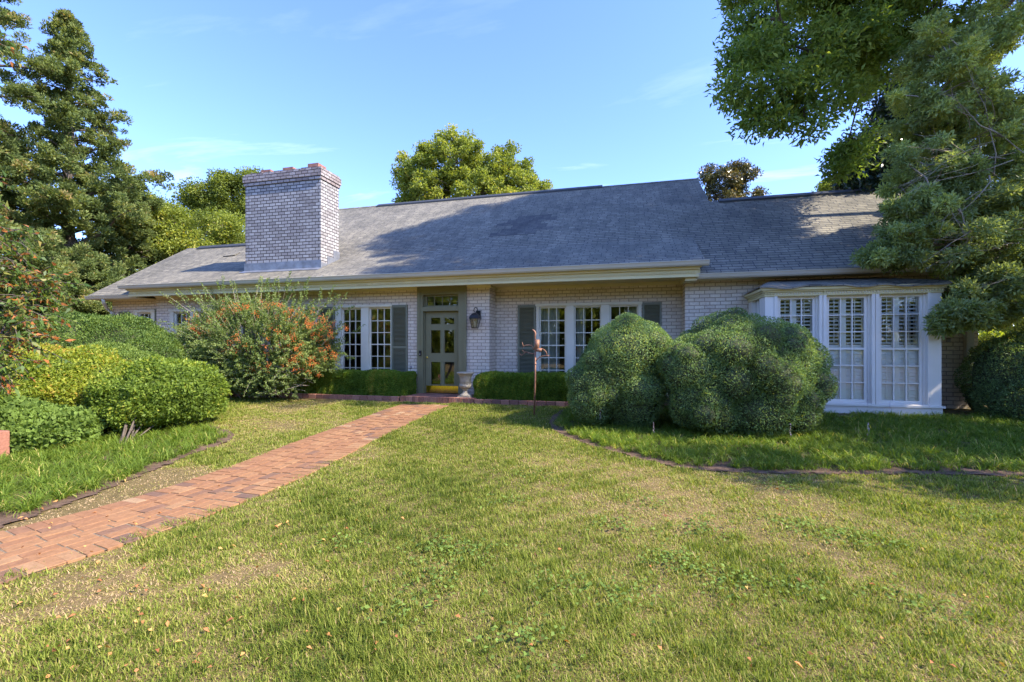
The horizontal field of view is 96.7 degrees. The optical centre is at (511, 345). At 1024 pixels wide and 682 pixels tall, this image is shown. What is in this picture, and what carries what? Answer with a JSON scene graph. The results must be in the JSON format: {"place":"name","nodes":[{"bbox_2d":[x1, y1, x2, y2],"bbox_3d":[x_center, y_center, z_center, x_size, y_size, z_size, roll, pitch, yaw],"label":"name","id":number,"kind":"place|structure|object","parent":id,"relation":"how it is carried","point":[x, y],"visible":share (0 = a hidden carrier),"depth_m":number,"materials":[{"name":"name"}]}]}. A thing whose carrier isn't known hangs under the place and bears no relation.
{"place":"outdoors","nodes":[
{"label":"outdoors","id":0,"kind":"place"},
{"bbox_2d":[0,395,1023,681],"bbox_3d":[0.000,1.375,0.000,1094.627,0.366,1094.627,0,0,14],"label":"ground","id":1,"kind":"structure","parent":0,"point":[218,576],"depth_m":2.90,"materials":[{"name":"green plant"}]},
{"bbox_2d":[0,430,9,455],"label":"brick pier","id":2,"kind":"structure","parent":1,"relation":"on","point":[4,440],"depth_m":5.71,"materials":[{"name":"red brick"}]},
{"bbox_2d":[0,0,69,228],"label":"cedar tree","id":3,"kind":"object","parent":1,"relation":"on","point":[13,90],"visible":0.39,"depth_m":19.66,"materials":[{"name":"green plant"}]},
{"bbox_2d":[0,224,103,340],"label":"cedar tree","id":4,"kind":"object","parent":1,"relation":"on","point":[49,252],"visible":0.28,"depth_m":14.87,"materials":[{"name":"green plant"}]},
{"bbox_2d":[35,242,125,315],"bbox_3d":[-15.750,-1.272,16.998,4.092,5.171,4.223,0,0,14],"label":"cedar tree","id":5,"kind":"object","parent":1,"relation":"on","point":[97,264],"visible":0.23,"depth_m":16.59,"materials":[{"name":"green plant"}]},
{"bbox_2d":[0,7,175,276],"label":"cedar tree","id":6,"kind":"object","parent":1,"relation":"on","point":[70,196],"visible":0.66,"depth_m":21.22,"materials":[{"name":"green plant"}]},
{"bbox_2d":[0,420,233,517],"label":"liriope","id":7,"kind":"object","parent":1,"relation":"on","point":[73,473],"visible":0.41,"depth_m":5.39,"materials":[{"name":"green plant"}]},
{"bbox_2d":[0,418,234,527],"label":"bed soil","id":8,"kind":"structure","parent":1,"relation":"on","point":[9,518],"depth_m":4.63,"materials":[{"name":"brown soil"}]},
{"bbox_2d":[0,32,90,396],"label":"dogwood tree","id":9,"kind":"object","parent":8,"relation":"on","point":[47,297],"visible":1,"depth_m":4.37,"materials":[{"name":"green plant"}]},
{"bbox_2d":[0,394,107,454],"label":"ivy mound","id":10,"kind":"object","parent":8,"relation":"on","point":[27,422],"visible":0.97,"depth_m":6.10,"materials":[{"name":"green plant"}]},
{"bbox_2d":[0,341,131,435],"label":"yellow bush","id":11,"kind":"object","parent":8,"relation":"on","point":[57,381],"visible":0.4,"depth_m":6.83,"materials":[{"name":"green plant"}]},
{"bbox_2d":[12,311,190,359],"bbox_3d":[-8.965,0.261,10.053,3.138,2.161,2.696,0,0,14],"label":"holly mound","id":12,"kind":"object","parent":8,"relation":"on","point":[146,334],"visible":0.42,"depth_m":9.72,"materials":[{"name":"green plant"}]},
{"bbox_2d":[72,340,160,362],"bbox_3d":[-7.649,0.635,8.805,2.352,1.509,1.745,0,0,14],"label":"privet mound","id":13,"kind":"object","parent":8,"relation":"on","point":[127,352],"visible":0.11,"depth_m":8.67,"materials":[{"name":"green plant"}]},
{"bbox_2d":[82,354,232,444],"bbox_3d":[-5.742,0.806,7.512,1.612,1.370,2.194,0,0,14],"label":"bright bush","id":14,"kind":"object","parent":8,"relation":"on","point":[143,392],"visible":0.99,"depth_m":7.01,"materials":[{"name":"green plant"}]},
{"bbox_2d":[158,270,364,399],"bbox_3d":[-6.551,-0.232,11.068,6.174,3.392,2.006,0,0,14],"label":"firethorn","id":15,"kind":"object","parent":8,"relation":"on","point":[210,342],"visible":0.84,"depth_m":10.64,"materials":[{"name":"green plant"}]},
{"bbox_2d":[85,180,171,277],"bbox_3d":[-20.135,-3.824,24.157,4.629,10.264,4.250,0,0,14],"label":"cedar tree","id":16,"kind":"object","parent":1,"relation":"on","point":[147,250],"visible":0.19,"depth_m":23.57,"materials":[{"name":"green plant"}]},
{"bbox_2d":[118,186,244,268],"bbox_3d":[-18.598,-3.775,25.973,7.714,10.570,5.047,0,0,14],"label":"maple tree","id":17,"kind":"object","parent":1,"relation":"on","point":[182,232],"visible":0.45,"depth_m":25.05,"materials":[{"name":"green plant"}]},
{"bbox_2d":[165,165,262,242],"bbox_3d":[-20.710,-5.571,32.178,8.149,14.152,4.992,0,0,6],"label":"maple tree","id":18,"kind":"object","parent":1,"relation":"on","point":[220,190],"visible":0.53,"depth_m":30.83,"materials":[{"name":"green plant"}]},
{"bbox_2d":[0,404,448,584],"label":"brick path","id":19,"kind":"structure","parent":1,"relation":"on","point":[276,461],"depth_m":4.20,"materials":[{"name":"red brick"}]},
{"bbox_2d":[400,393,476,402],"bbox_3d":[-1.620,1.320,10.802,1.820,0.300,0.882,0,0,14],"label":"porch step","id":20,"kind":"object","parent":1,"relation":"on","point":[434,397],"visible":0.4,"depth_m":10.47,"materials":[{"name":"brick"}]},
{"bbox_2d":[457,372,473,397],"bbox_3d":[-1.069,0.892,10.456,0.406,0.580,0.406,0,0,14],"label":"garden urn","id":21,"kind":"object","parent":20,"relation":"on","point":[465,384],"visible":0.99,"depth_m":10.34,"materials":[{"name":"stone"}]},
{"bbox_2d":[228,391,671,409],"bbox_3d":[-4.194,1.290,11.041,18.706,0.204,0.112,0,0,14],"label":"brick edging","id":22,"kind":"object","parent":1,"relation":"on","point":[397,398],"visible":0.17,"depth_m":10.69,"materials":[{"name":"red brick"}]},
{"bbox_2d":[389,122,553,202],"bbox_3d":[-2.727,-6.359,29.919,10.678,15.702,6.550,0,0,14],"label":"maple tree","id":23,"kind":"object","parent":1,"relation":"on","point":[418,178],"visible":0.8,"depth_m":28.70,"materials":[{"name":"green plant"}]},
{"bbox_2d":[5,428,1006,677],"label":"fallen leaves","id":24,"kind":"object","parent":1,"relation":"on","point":[337,608],"visible":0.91,"depth_m":2.41,"materials":[{"name":"brown plant"}]},
{"bbox_2d":[520,329,548,414],"bbox_3d":[0.421,0.550,8.609,0.580,1.732,0.101,0,0,14],"label":"garden sculpture","id":25,"kind":"object","parent":1,"relation":"on","point":[536,348],"visible":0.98,"depth_m":8.59,"materials":[{"name":"metal"}]},
{"bbox_2d":[84,163,999,415],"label":"brick house","id":26,"kind":"structure","parent":1,"relation":"on","point":[441,293],"depth_m":11.39,"materials":[{"name":"white brick"}]},
{"bbox_2d":[133,310,154,323],"bbox_3d":[-11.116,-0.435,13.829,0.850,1.279,0.190,0,0,14],"label":"window","id":27,"kind":"structure","parent":26,"relation":"in","point":[137,312],"depth_m":13.78,"materials":[{"name":"white glass"}]},
{"bbox_2d":[168,308,242,353],"bbox_3d":[-8.787,-0.035,13.209,2.684,2.040,0.350,0,0,14],"label":"window","id":28,"kind":"structure","parent":26,"relation":"in","point":[173,313],"depth_m":13.38,"materials":[{"name":"white glass"}]},
{"bbox_2d":[334,304,391,369],"bbox_3d":[-3.856,-0.035,11.859,1.701,2.040,0.190,0,0,14],"label":"window","id":29,"kind":"structure","parent":26,"relation":"in","point":[366,332],"depth_m":11.82,"materials":[{"name":"white glass"}]},
{"bbox_2d":[426,311,457,392],"bbox_3d":[-1.740,0.164,11.348,0.905,2.028,0.115,0,0,14],"label":"front door","id":30,"kind":"structure","parent":26,"relation":"in","point":[442,357],"depth_m":11.37,"materials":[{"name":"green paint"}]},
{"bbox_2d":[535,301,641,371],"bbox_3d":[1.842,-0.011,11.043,2.559,2.040,0.347,0,0,14],"label":"window","id":31,"kind":"structure","parent":26,"relation":"in","point":[548,320],"depth_m":11.19,"materials":[{"name":"white glass"}]},
{"bbox_2d":[744,277,952,415],"bbox_3d":[6.118,-0.040,8.586,2.945,2.620,1.318,0,0,14],"label":"bay window","id":32,"kind":"structure","parent":26,"relation":"in","point":[904,373],"depth_m":8.04,"materials":[{"name":"white paint"}]},
{"bbox_2d":[307,465,1023,678],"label":"broadleaf weeds","id":33,"kind":"object","parent":1,"relation":"on","point":[531,648],"visible":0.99,"depth_m":2.82,"materials":[{"name":"green plant"}]},
{"bbox_2d":[696,157,771,201],"bbox_3d":[10.379,-3.805,22.110,3.768,10.427,2.588,0,0,-25],"label":"magnolia tree","id":34,"kind":"object","parent":1,"relation":"on","point":[737,174],"visible":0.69,"depth_m":21.68,"materials":[{"name":"green plant"}]},
{"bbox_2d":[549,409,1023,475],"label":"bed soil","id":35,"kind":"structure","parent":1,"relation":"on","point":[721,466],"depth_m":5.22,"materials":[{"name":"brown soil"}]},
{"bbox_2d":[564,312,675,427],"bbox_3d":[1.911,0.386,7.835,1.895,1.894,2.088,0,0,14],"label":"clipped boxwood","id":36,"kind":"object","parent":35,"relation":"on","point":[613,377],"visible":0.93,"depth_m":7.13,"materials":[{"name":"green plant"}]},
{"bbox_2d":[655,307,837,436],"bbox_3d":[3.674,0.352,7.310,2.726,1.960,2.579,0,0,14],"label":"clipped boxwood","id":37,"kind":"object","parent":35,"relation":"on","point":[739,370],"visible":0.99,"depth_m":6.45,"materials":[{"name":"green plant"}]},
{"bbox_2d":[550,405,1023,473],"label":"liriope","id":38,"kind":"object","parent":35,"relation":"on","point":[764,447],"visible":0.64,"depth_m":6.05,"materials":[{"name":"green plant"}]},
{"bbox_2d":[599,397,929,434],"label":"flower spikes","id":39,"kind":"object","parent":38,"relation":"on","point":[868,428],"visible":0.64,"depth_m":6.44,"materials":[{"name":"plant"}]},
{"bbox_2d":[953,330,1023,421],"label":"clipped boxwood","id":40,"kind":"object","parent":35,"relation":"on","point":[996,378],"visible":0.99,"depth_m":7.48,"materials":[{"name":"green plant"}]},
{"bbox_2d":[811,177,834,191],"bbox_3d":[18.008,-4.098,23.925,4.765,11.042,3.525,0,0,14],"label":"maple tree","id":41,"kind":"object","parent":1,"relation":"on","point":[824,187],"visible":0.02,"depth_m":23.68,"materials":[{"name":"green plant"}]},
{"bbox_2d":[703,0,1023,220],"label":"hickory tree","id":42,"kind":"object","parent":1,"relation":"on","point":[851,47],"visible":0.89,"depth_m":9.29,"materials":[{"name":"green plant"}]},
{"bbox_2d":[828,62,968,195],"bbox_3d":[11.204,-3.320,13.217,4.856,9.603,3.064,0,0,-18],"label":"dark magnolia","id":43,"kind":"object","parent":1,"relation":"on","point":[879,108],"visible":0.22,"depth_m":12.46,"materials":[{"name":"green plant"}]},
{"bbox_2d":[847,0,1023,342],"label":"grey green tree","id":44,"kind":"object","parent":1,"relation":"on","point":[955,205],"visible":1,"depth_m":7.84,"materials":[{"name":"green plant"}]},
{"bbox_2d":[978,330,1015,349],"bbox_3d":[14.137,0.383,13.287,2.397,1.728,1.394,0,0,-26],"label":"sunlit shrub","id":45,"kind":"object","parent":1,"relation":"on","point":[985,336],"visible":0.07,"depth_m":12.93,"materials":[{"name":"green plant"}]},
{"bbox_2d":[978,317,1023,333],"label":"understorey tree","id":46,"kind":"object","parent":1,"relation":"on","point":[1011,329],"visible":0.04,"depth_m":16.57,"materials":[{"name":"green plant"}]},
{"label":"planting soil","id":47,"kind":"structure","parent":1,"relation":"on","visible":0},
{"bbox_2d":[229,371,298,392],"bbox_3d":[-7.037,0.958,12.204,3.126,0.610,0.602,0,0,14],"label":"box hedge","id":48,"kind":"object","parent":47,"relation":"on","point":[279,390],"visible":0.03,"depth_m":11.77,"materials":[{"name":"green plant"}]},
{"bbox_2d":[297,368,416,395],"bbox_3d":[-3.923,0.911,11.400,3.209,0.719,0.658,0,0,14],"label":"box hedge","id":49,"kind":"object","parent":47,"relation":"on","point":[382,382],"visible":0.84,"depth_m":11.12,"materials":[{"name":"green plant"}]},
{"bbox_2d":[472,371,569,401],"bbox_3d":[0.761,0.914,10.253,3.403,0.712,0.781,0,0,14],"label":"box hedge","id":50,"kind":"object","parent":47,"relation":"on","point":[507,385],"visible":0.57,"depth_m":10.11,"materials":[{"name":"green plant"}]},
{"bbox_2d":[0,0,1023,325],"label":"sky","id":51,"kind":"structure","parent":0,"point":[598,92],"materials":[{"name":"blue"}]}
]}

